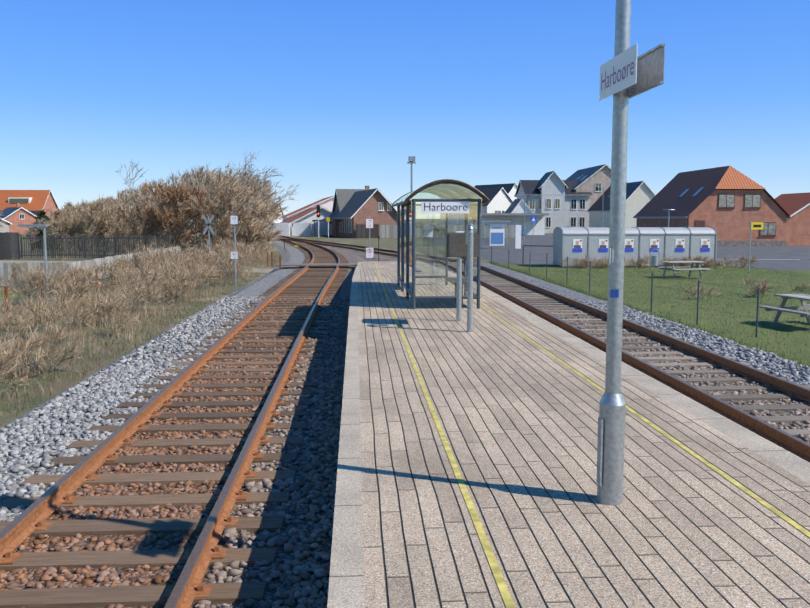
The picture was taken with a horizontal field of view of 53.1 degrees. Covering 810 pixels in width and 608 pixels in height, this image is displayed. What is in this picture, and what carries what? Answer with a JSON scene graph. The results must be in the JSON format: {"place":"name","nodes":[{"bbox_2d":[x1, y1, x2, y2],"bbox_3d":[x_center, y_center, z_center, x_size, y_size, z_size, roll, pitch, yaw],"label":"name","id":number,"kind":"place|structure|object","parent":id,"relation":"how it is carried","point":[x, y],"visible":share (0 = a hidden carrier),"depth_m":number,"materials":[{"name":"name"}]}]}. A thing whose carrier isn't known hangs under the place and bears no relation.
{"place":"outdoors","nodes":[
{"label":"outdoors","id":0,"kind":"place"},
{"bbox_2d":[0,290,25,306],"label":"lawn","id":1,"kind":"structure","parent":0,"point":[12,298],"depth_m":28.24,"materials":[{"name":"green plant"}]},
{"bbox_2d":[0,260,272,272],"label":"path","id":2,"kind":"structure","parent":0,"point":[69,262],"depth_m":49.79,"materials":[{"name":"grey concrete"}]},
{"bbox_2d":[0,232,20,258],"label":"dark fence","id":3,"kind":"object","parent":2,"relation":"on","point":[9,245],"visible":0.98,"depth_m":52.97,"materials":[{"name":"brown wood"}]},
{"bbox_2d":[202,214,214,252],"bbox_3d":[-11.197,-3.643,46.262,0.702,2.932,0.104,0,6,-3],"label":"railway crossing sign","id":4,"kind":"object","parent":2,"relation":"on","point":[208,226],"visible":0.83,"depth_m":46.15,"materials":[{"name":"grey metal"}]},
{"bbox_2d":[194,206,283,228],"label":"bush","id":5,"kind":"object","parent":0,"point":[282,214],"depth_m":207.25,"materials":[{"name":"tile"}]},
{"bbox_2d":[280,207,332,235],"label":"building","id":6,"kind":"structure","parent":0,"point":[310,214],"depth_m":126.69,"materials":[{"name":"paint"}]},
{"bbox_2d":[281,196,333,222],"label":"building roof","id":7,"kind":"structure","parent":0,"point":[327,203],"depth_m":148.06,"materials":[{"name":"tile"}]},
{"bbox_2d":[0,219,809,428],"bbox_3d":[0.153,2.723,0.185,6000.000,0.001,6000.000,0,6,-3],"label":"ground","id":8,"kind":"structure","parent":0,"point":[384,243],"depth_m":19.93,"materials":[{"name":"green plant"}]},
{"bbox_2d":[0,217,12,232],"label":"house","id":9,"kind":"structure","parent":8,"relation":"on","point":[6,224],"depth_m":117.64,"materials":[{"name":"white paint"}]},
{"bbox_2d":[0,203,36,232],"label":"brick house","id":10,"kind":"structure","parent":8,"relation":"on","point":[16,215],"depth_m":145.24,"materials":[{"name":"brick"}]},
{"bbox_2d":[0,190,58,216],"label":"house","id":11,"kind":"structure","parent":8,"relation":"on","point":[41,200],"depth_m":172.29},
{"bbox_2d":[8,197,31,202],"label":"dormer window","id":12,"kind":"structure","parent":11,"relation":"on","point":[18,200],"depth_m":170.52,"materials":[{"name":"white glass"}]},
{"bbox_2d":[18,224,48,298],"bbox_3d":[-11.094,-1.111,24.286,0.800,2.538,0.200,0,6,-3],"label":"path lamp","id":13,"kind":"object","parent":8,"relation":"on","point":[44,226],"visible":0.73,"depth_m":24.20,"materials":[{"name":"grey metal"}]},
{"bbox_2d":[0,262,67,285],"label":"wall","id":14,"kind":"structure","parent":8,"relation":"on","point":[5,268],"depth_m":32.07,"materials":[{"name":"grey concrete"}]},
{"bbox_2d":[29,209,56,252],"bbox_3d":[-28.684,-5.832,64.037,2.218,3.497,2.315,0,6,-3],"label":"garden conifer","id":15,"kind":"object","parent":8,"relation":"on","point":[39,214],"visible":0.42,"depth_m":63.68,"materials":[{"name":"green plant"}]},
{"bbox_2d":[20,235,171,257],"bbox_3d":[-20.250,-3.772,53.223,9.745,1.520,0.126,0,6,-3],"label":"fence","id":16,"kind":"object","parent":8,"relation":"on","point":[84,254],"visible":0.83,"depth_m":53.13,"materials":[{"name":"brown wood"}]},
{"bbox_2d":[67,246,180,284],"bbox_3d":[-13.768,-2.198,41.617,0.126,0.940,19.047,0,6,-3],"label":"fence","id":17,"kind":"object","parent":8,"relation":"on","point":[91,262],"visible":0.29,"depth_m":35.90,"materials":[{"name":"grey metal"}]},
{"bbox_2d":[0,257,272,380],"bbox_3d":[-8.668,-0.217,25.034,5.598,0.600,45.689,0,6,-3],"label":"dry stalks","id":18,"kind":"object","parent":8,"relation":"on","point":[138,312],"visible":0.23,"depth_m":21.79,"materials":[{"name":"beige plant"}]},
{"bbox_2d":[0,236,275,391],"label":"dry grass","id":19,"kind":"structure","parent":8,"relation":"on","point":[183,258],"depth_m":24.51,"materials":[{"name":"beige plant"}]},
{"bbox_2d":[4,249,280,316],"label":"fence posts","id":20,"kind":"object","parent":8,"relation":"on","point":[6,291],"visible":0.21,"depth_m":29.77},
{"bbox_2d":[0,235,366,607],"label":"ballast","id":21,"kind":"structure","parent":8,"relation":"on","point":[270,279],"depth_m":7.55,"materials":[{"name":"grey gravel"}]},
{"bbox_2d":[0,235,339,607],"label":"track rails","id":22,"kind":"object","parent":21,"relation":"on","point":[16,532],"visible":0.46,"depth_m":7.79,"materials":[{"name":"brown metal"}]},
{"bbox_2d":[276,263,357,266],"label":"crossing boards","id":23,"kind":"object","parent":22,"relation":"on","point":[316,264],"visible":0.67,"depth_m":40.69,"materials":[{"name":"grey wood"}]},
{"bbox_2d":[0,236,348,607],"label":"track sleepers","id":24,"kind":"object","parent":21,"relation":"on","point":[135,596],"visible":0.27,"depth_m":7.81,"materials":[{"name":"brown wood"}]},
{"bbox_2d":[0,252,340,598],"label":"rail fasteners","id":25,"kind":"object","parent":24,"relation":"on","point":[203,590],"visible":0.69,"depth_m":7.81,"materials":[{"name":"metal"}]},
{"bbox_2d":[78,151,299,250],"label":"bare hedge trees","id":26,"kind":"object","parent":8,"relation":"on","point":[245,173],"depth_m":76.96,"materials":[{"name":"brown plant"}]},
{"bbox_2d":[0,162,450,257],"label":"hedge shrubs","id":27,"kind":"object","parent":8,"relation":"on","point":[71,221],"depth_m":58.53,"materials":[{"name":"brown plant"}]},
{"bbox_2d":[230,215,237,291],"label":"kilometre post signs","id":28,"kind":"object","parent":8,"relation":"on","point":[234,221],"visible":1,"depth_m":29.04,"materials":[{"name":"white metal"}]},
{"bbox_2d":[273,223,311,235],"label":"white containers","id":29,"kind":"object","parent":8,"relation":"on","point":[302,229],"visible":0.82,"depth_m":121.92,"materials":[{"name":"white metal"}]},
{"bbox_2d":[316,205,319,237],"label":"signal","id":30,"kind":"object","parent":8,"relation":"on","point":[318,210],"visible":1,"depth_m":104.12,"materials":[{"name":"white metal"}]},
{"bbox_2d":[312,220,341,236],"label":"carport","id":31,"kind":"object","parent":8,"relation":"on","point":[325,220],"visible":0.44,"depth_m":117.41,"materials":[{"name":"grey metal"}]},
{"bbox_2d":[326,217,329,237],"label":"marker","id":32,"kind":"object","parent":8,"relation":"on","point":[328,219],"visible":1,"depth_m":99.97,"materials":[{"name":"yellow metal"}]},
{"bbox_2d":[329,186,396,237],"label":"brick house","id":33,"kind":"structure","parent":8,"relation":"on","point":[376,206],"depth_m":110.20,"materials":[{"name":"brick"}]},
{"bbox_2d":[332,189,364,211],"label":"house roof","id":34,"kind":"structure","parent":33,"relation":"attached to","point":[342,197],"depth_m":122.63,"materials":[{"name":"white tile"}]},
{"bbox_2d":[366,218,373,260],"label":"platform end signs","id":35,"kind":"object","parent":8,"relation":"on","point":[369,225],"visible":1,"depth_m":46.60,"materials":[{"name":"white metal"}]},
{"bbox_2d":[0,295,809,607],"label":"ballast stones","id":36,"kind":"object","parent":8,"relation":"on","point":[118,379],"visible":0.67,"depth_m":9.25,"materials":[{"name":"grey gravel"}]},
{"bbox_2d":[356,224,515,237],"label":"fence","id":37,"kind":"object","parent":8,"relation":"on","point":[390,231],"depth_m":109.06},
{"bbox_2d":[537,171,568,232],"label":"house","id":38,"kind":"structure","parent":8,"relation":"on","point":[552,186],"depth_m":145.62,"materials":[{"name":"paint"}]},
{"bbox_2d":[514,180,592,226],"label":"house","id":39,"kind":"structure","parent":8,"relation":"on","point":[576,208],"depth_m":146.57,"materials":[{"name":"paint"}]},
{"bbox_2d":[323,246,809,443],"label":"ballast","id":40,"kind":"structure","parent":8,"relation":"on","point":[578,296],"depth_m":20.95,"materials":[{"name":"grey gravel"}]},
{"bbox_2d":[288,240,809,436],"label":"track sleepers","id":41,"kind":"object","parent":40,"relation":"on","point":[535,299],"visible":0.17,"depth_m":14.33,"materials":[{"name":"grey wood"}]},
{"bbox_2d":[283,238,809,460],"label":"track rails","id":42,"kind":"object","parent":41,"relation":"on","point":[798,447],"visible":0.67,"depth_m":13.17,"materials":[{"name":"metal"}]},
{"bbox_2d":[376,252,809,462],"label":"track plates","id":43,"kind":"object","parent":41,"relation":"on","point":[769,385],"visible":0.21,"depth_m":14.96,"materials":[{"name":"brown metal"}]},
{"bbox_2d":[566,164,628,207],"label":"pale brick house","id":44,"kind":"structure","parent":8,"relation":"on","point":[599,176],"depth_m":146.79,"materials":[{"name":"brick"}]},
{"bbox_2d":[587,181,654,226],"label":"cream house","id":45,"kind":"structure","parent":8,"relation":"on","point":[640,195],"depth_m":127.84,"materials":[{"name":"paint"}]},
{"bbox_2d":[775,192,809,245],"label":"house","id":46,"kind":"structure","parent":8,"relation":"on","point":[795,207],"depth_m":80.11,"materials":[{"name":"brick"}]},
{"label":"platform walls","id":47,"kind":"object","parent":8,"relation":"on","visible":0},
{"bbox_2d":[327,261,370,607],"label":"platform kerb","id":48,"kind":"structure","parent":47,"relation":"on","point":[346,584],"depth_m":5.22,"materials":[{"name":"concrete"}]},
{"bbox_2d":[416,261,809,483],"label":"platform kerb","id":49,"kind":"structure","parent":47,"relation":"on","point":[791,463],"depth_m":7.64,"materials":[{"name":"concrete"}]},
{"bbox_2d":[440,187,512,224],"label":"white house","id":50,"kind":"structure","parent":0,"point":[501,200],"depth_m":158.37,"materials":[{"name":"paint"}]},
{"bbox_2d":[475,183,517,200],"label":"house","id":51,"kind":"structure","parent":0,"point":[510,189],"depth_m":185.42,"materials":[{"name":"paint"}]},
{"bbox_2d":[481,213,548,234],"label":"white building","id":52,"kind":"structure","parent":0,"point":[539,226],"depth_m":129.45,"materials":[{"name":"white paint"}]},
{"bbox_2d":[505,198,532,212],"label":"house gable","id":53,"kind":"structure","parent":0,"point":[516,206],"depth_m":140.43,"materials":[{"name":"paint"}]},
{"bbox_2d":[358,261,809,607],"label":"platform paving","id":54,"kind":"structure","parent":0,"point":[517,413],"depth_m":5.39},
{"bbox_2d":[407,156,415,198],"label":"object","id":55,"kind":"object","parent":54,"relation":"on","point":[411,160],"visible":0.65,"depth_m":27.59,"materials":[{"name":"grey metal"}]},
{"bbox_2d":[391,181,490,308],"bbox_3d":[0.640,-1.448,18.640,1.679,2.498,5.900,0,6,-3],"label":"shelter frame","id":56,"kind":"object","parent":54,"relation":"on","point":[401,203],"visible":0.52,"depth_m":15.93,"materials":[{"name":"grey metal"}]},
{"bbox_2d":[399,184,481,295],"bbox_3d":[0.640,-1.543,18.630,1.393,2.190,5.660,0,6,-3],"label":"shelter glass","id":57,"kind":"object","parent":56,"relation":"in","point":[471,216],"visible":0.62,"depth_m":16.47,"materials":[{"name":"clear glass"}]},
{"bbox_2d":[423,224,432,236],"bbox_3d":[0.612,-1.946,21.427,0.250,0.340,0.004,0,6,-3],"label":"notice","id":58,"kind":"object","parent":57,"relation":"attached to","point":[427,230],"depth_m":21.42,"materials":[{"name":"white paper"}]},
{"bbox_2d":[392,179,489,203],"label":"shelter roof","id":59,"kind":"structure","parent":56,"relation":"on","point":[442,194],"depth_m":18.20,"materials":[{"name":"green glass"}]},
{"bbox_2d":[421,201,469,212],"bbox_3d":[0.785,-1.885,15.739,0.940,0.245,0.008,0,6,-3],"label":"station sign","id":60,"kind":"object","parent":56,"relation":"attached to","point":[446,204],"visible":0.86,"depth_m":15.73,"materials":[{"name":"white metal"}]},
{"bbox_2d":[424,203,466,210],"bbox_3d":[0.790,-1.884,15.734,0.843,0.155,0.001,0,6,-3],"label":"sign lettering","id":61,"kind":"object","parent":60,"relation":"on","point":[444,207],"visible":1,"depth_m":15.73},
{"bbox_2d":[416,267,466,305],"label":"shelter benches","id":62,"kind":"object","parent":54,"relation":"on","point":[451,278],"visible":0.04,"depth_m":17.09,"materials":[{"name":"grey metal"}]},
{"bbox_2d":[374,261,515,607],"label":"yellow line","id":63,"kind":"object","parent":54,"relation":"on","point":[501,583],"visible":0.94,"depth_m":5.21,"materials":[{"name":"yellow paint"}]},
{"bbox_2d":[456,223,472,331],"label":"bollards","id":64,"kind":"object","parent":54,"relation":"on","point":[469,234],"visible":1,"depth_m":12.64,"materials":[{"name":"grey metal"}]},
{"bbox_2d":[446,232,478,259],"bbox_3d":[0.951,-0.938,13.147,0.500,0.435,1.010,0,6,-3],"label":"information board","id":65,"kind":"object","parent":64,"relation":"attached to","point":[456,246],"visible":0.83,"depth_m":13.04,"materials":[{"name":"grey metal"}]},
{"bbox_2d":[465,260,466,281],"bbox_3d":[0.960,-0.517,12.704,0.024,0.338,0.121,0,6,-3],"label":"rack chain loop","id":66,"kind":"object","parent":64,"relation":"attached to","point":[466,270],"visible":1,"depth_m":12.69,"materials":[{"name":"grey metal"}]},
{"bbox_2d":[417,266,809,536],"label":"yellow line","id":67,"kind":"object","parent":54,"relation":"on","point":[768,506],"visible":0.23,"depth_m":6.13,"materials":[{"name":"yellow paint"}]},
{"bbox_2d":[597,0,630,505],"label":"lamp post","id":68,"kind":"object","parent":54,"relation":"on","point":[612,405],"visible":0.94,"depth_m":4.94,"materials":[{"name":"grey metal"}]},
{"bbox_2d":[596,417,602,485],"bbox_3d":[1.216,0.919,5.054,0.012,0.420,0.070,0,6,-3],"label":"pole access cover","id":69,"kind":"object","parent":68,"relation":"attached to","point":[599,451],"depth_m":5.04,"materials":[{"name":"grey metal"}]},
{"bbox_2d":[610,289,618,297],"bbox_3d":[1.275,-0.064,4.930,0.050,0.050,0.006,2,7,21],"label":"blue sticker","id":70,"kind":"object","parent":68,"relation":"attached to","point":[614,293],"visible":1,"depth_m":4.93,"materials":[{"name":"blue plastic"}]},
{"bbox_2d":[599,43,637,100],"bbox_3d":[1.227,-1.330,4.685,0.004,0.210,0.660,0,6,-3],"label":"station sign","id":71,"kind":"object","parent":68,"relation":"attached to","point":[628,56],"visible":1,"depth_m":4.63,"materials":[{"name":"white metal"}]},
{"bbox_2d":[601,62,633,90],"bbox_3d":[1.223,-1.328,4.682,0.001,0.108,0.588,0,6,-3],"label":"sign lettering","id":72,"kind":"object","parent":71,"relation":"attached to","point":[624,68],"visible":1,"depth_m":4.70},
{"bbox_2d":[629,44,664,97],"bbox_3d":[1.367,-1.331,4.693,0.022,0.210,0.660,0,6,-3],"label":"station sign","id":73,"kind":"object","parent":68,"relation":"attached to","point":[650,69],"visible":0.64,"depth_m":4.56,"materials":[{"name":"grey metal"}]},
{"bbox_2d":[424,239,809,269],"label":"parking lot","id":74,"kind":"structure","parent":0,"point":[803,256],"depth_m":60.66,"materials":[{"name":"grey asphalt"}]},
{"bbox_2d":[481,221,510,245],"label":"bus shelter","id":75,"kind":"object","parent":74,"relation":"on","point":[496,232],"visible":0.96,"depth_m":71.71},
{"bbox_2d":[515,225,520,248],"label":"info pillar","id":76,"kind":"structure","parent":74,"relation":"on","point":[518,237],"depth_m":72.36,"materials":[{"name":"white"}]},
{"bbox_2d":[514,195,524,241],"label":"street lamp","id":77,"kind":"object","parent":74,"relation":"on","point":[524,215],"visible":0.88,"depth_m":92.27,"materials":[{"name":"grey metal"}]},
{"bbox_2d":[530,216,536,231],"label":"pedestrian crossing sign","id":78,"kind":"object","parent":74,"relation":"on","point":[533,219],"visible":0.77,"depth_m":80.31,"materials":[{"name":"blue metal"}]},
{"bbox_2d":[522,245,552,263],"bbox_3d":[8.643,-2.916,47.950,3.365,1.129,0.058,0,6,0],"label":"barrier frame","id":79,"kind":"object","parent":74,"relation":"on","point":[531,245],"visible":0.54,"depth_m":47.88,"materials":[{"name":"black metal"}]},
{"bbox_2d":[663,209,674,226],"bbox_3d":[19.146,-5.202,58.917,0.894,3.360,0.894,0,6,-3],"label":"park lamp","id":80,"kind":"object","parent":74,"relation":"on","point":[668,214],"visible":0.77,"depth_m":58.73,"materials":[{"name":"grey metal"}]},
{"bbox_2d":[716,259,799,259],"bbox_3d":[22.503,-2.924,53.241,7.013,0.001,0.150,0,6,-1],"label":"road line","id":81,"kind":"object","parent":74,"relation":"on","point":[766,259],"visible":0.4,"depth_m":53.27,"materials":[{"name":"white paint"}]},
{"bbox_2d":[424,234,809,248],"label":"road","id":82,"kind":"structure","parent":0,"point":[547,236],"depth_m":77.74,"materials":[{"name":"grey asphalt"}]},
{"bbox_2d":[514,222,528,234],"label":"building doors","id":83,"kind":"structure","parent":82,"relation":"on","point":[526,227],"depth_m":129.62,"materials":[{"name":"white"}]},
{"bbox_2d":[591,186,603,226],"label":"street lamp","id":84,"kind":"object","parent":82,"relation":"on","point":[602,205],"visible":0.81,"depth_m":100.83,"materials":[{"name":"grey metal"}]},
{"bbox_2d":[633,166,790,246],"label":"brick house","id":85,"kind":"structure","parent":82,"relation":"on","point":[728,204],"depth_m":77.72,"materials":[{"name":"brick"}]},
{"bbox_2d":[695,220,704,226],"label":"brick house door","id":86,"kind":"structure","parent":85,"relation":"in","point":[699,223],"depth_m":77.27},
{"bbox_2d":[488,263,809,366],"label":"lawn","id":87,"kind":"structure","parent":0,"point":[750,329],"depth_m":27.54,"materials":[{"name":"green plant"}]},
{"bbox_2d":[553,227,716,266],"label":"containers","id":88,"kind":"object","parent":87,"relation":"on","point":[593,242],"depth_m":44.91,"materials":[{"name":"grey metal"}]},
{"bbox_2d":[484,246,808,336],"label":"wire fence","id":89,"kind":"object","parent":87,"relation":"on","point":[757,311],"visible":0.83,"depth_m":22.64,"materials":[{"name":"metal"}]},
{"bbox_2d":[489,262,809,365],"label":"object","id":90,"kind":"structure","parent":87,"relation":"on","point":[580,291],"depth_m":24.62,"materials":[{"name":"grey gravel"}]},
{"bbox_2d":[650,249,659,271],"bbox_3d":[12.623,-2.197,40.911,0.372,1.187,0.317,-6,8,-43],"label":"litter bin","id":91,"kind":"object","parent":87,"relation":"on","point":[654,259],"visible":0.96,"depth_m":40.81,"materials":[{"name":"grey metal"}]},
{"bbox_2d":[655,261,710,278],"bbox_3d":[12.663,-1.542,36.954,1.800,0.804,1.730,-1,6,-11],"label":"picnic table","id":92,"kind":"object","parent":87,"relation":"on","point":[690,268],"visible":0.96,"depth_m":36.72,"materials":[{"name":"grey wood"}]},
{"bbox_2d":[560,253,809,299],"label":"shrubs","id":93,"kind":"object","parent":87,"relation":"on","point":[641,261],"depth_m":43.84,"materials":[{"name":"plant"}]},
{"bbox_2d":[748,222,762,271],"bbox_3d":[17.731,-2.886,40.944,0.670,2.550,0.059,0,6,-3],"label":"bus stop sign","id":94,"kind":"object","parent":87,"relation":"on","point":[756,225],"visible":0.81,"depth_m":40.83,"materials":[{"name":"yellow"}]},
{"bbox_2d":[759,294,809,331],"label":"picnic table","id":95,"kind":"object","parent":87,"relation":"on","point":[794,309],"visible":0.85,"depth_m":20.77,"materials":[{"name":"grey wood"}]},
{"bbox_2d":[678,187,704,197],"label":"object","id":96,"kind":"structure","parent":0,"point":[694,194],"depth_m":80.58,"materials":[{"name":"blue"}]}
]}

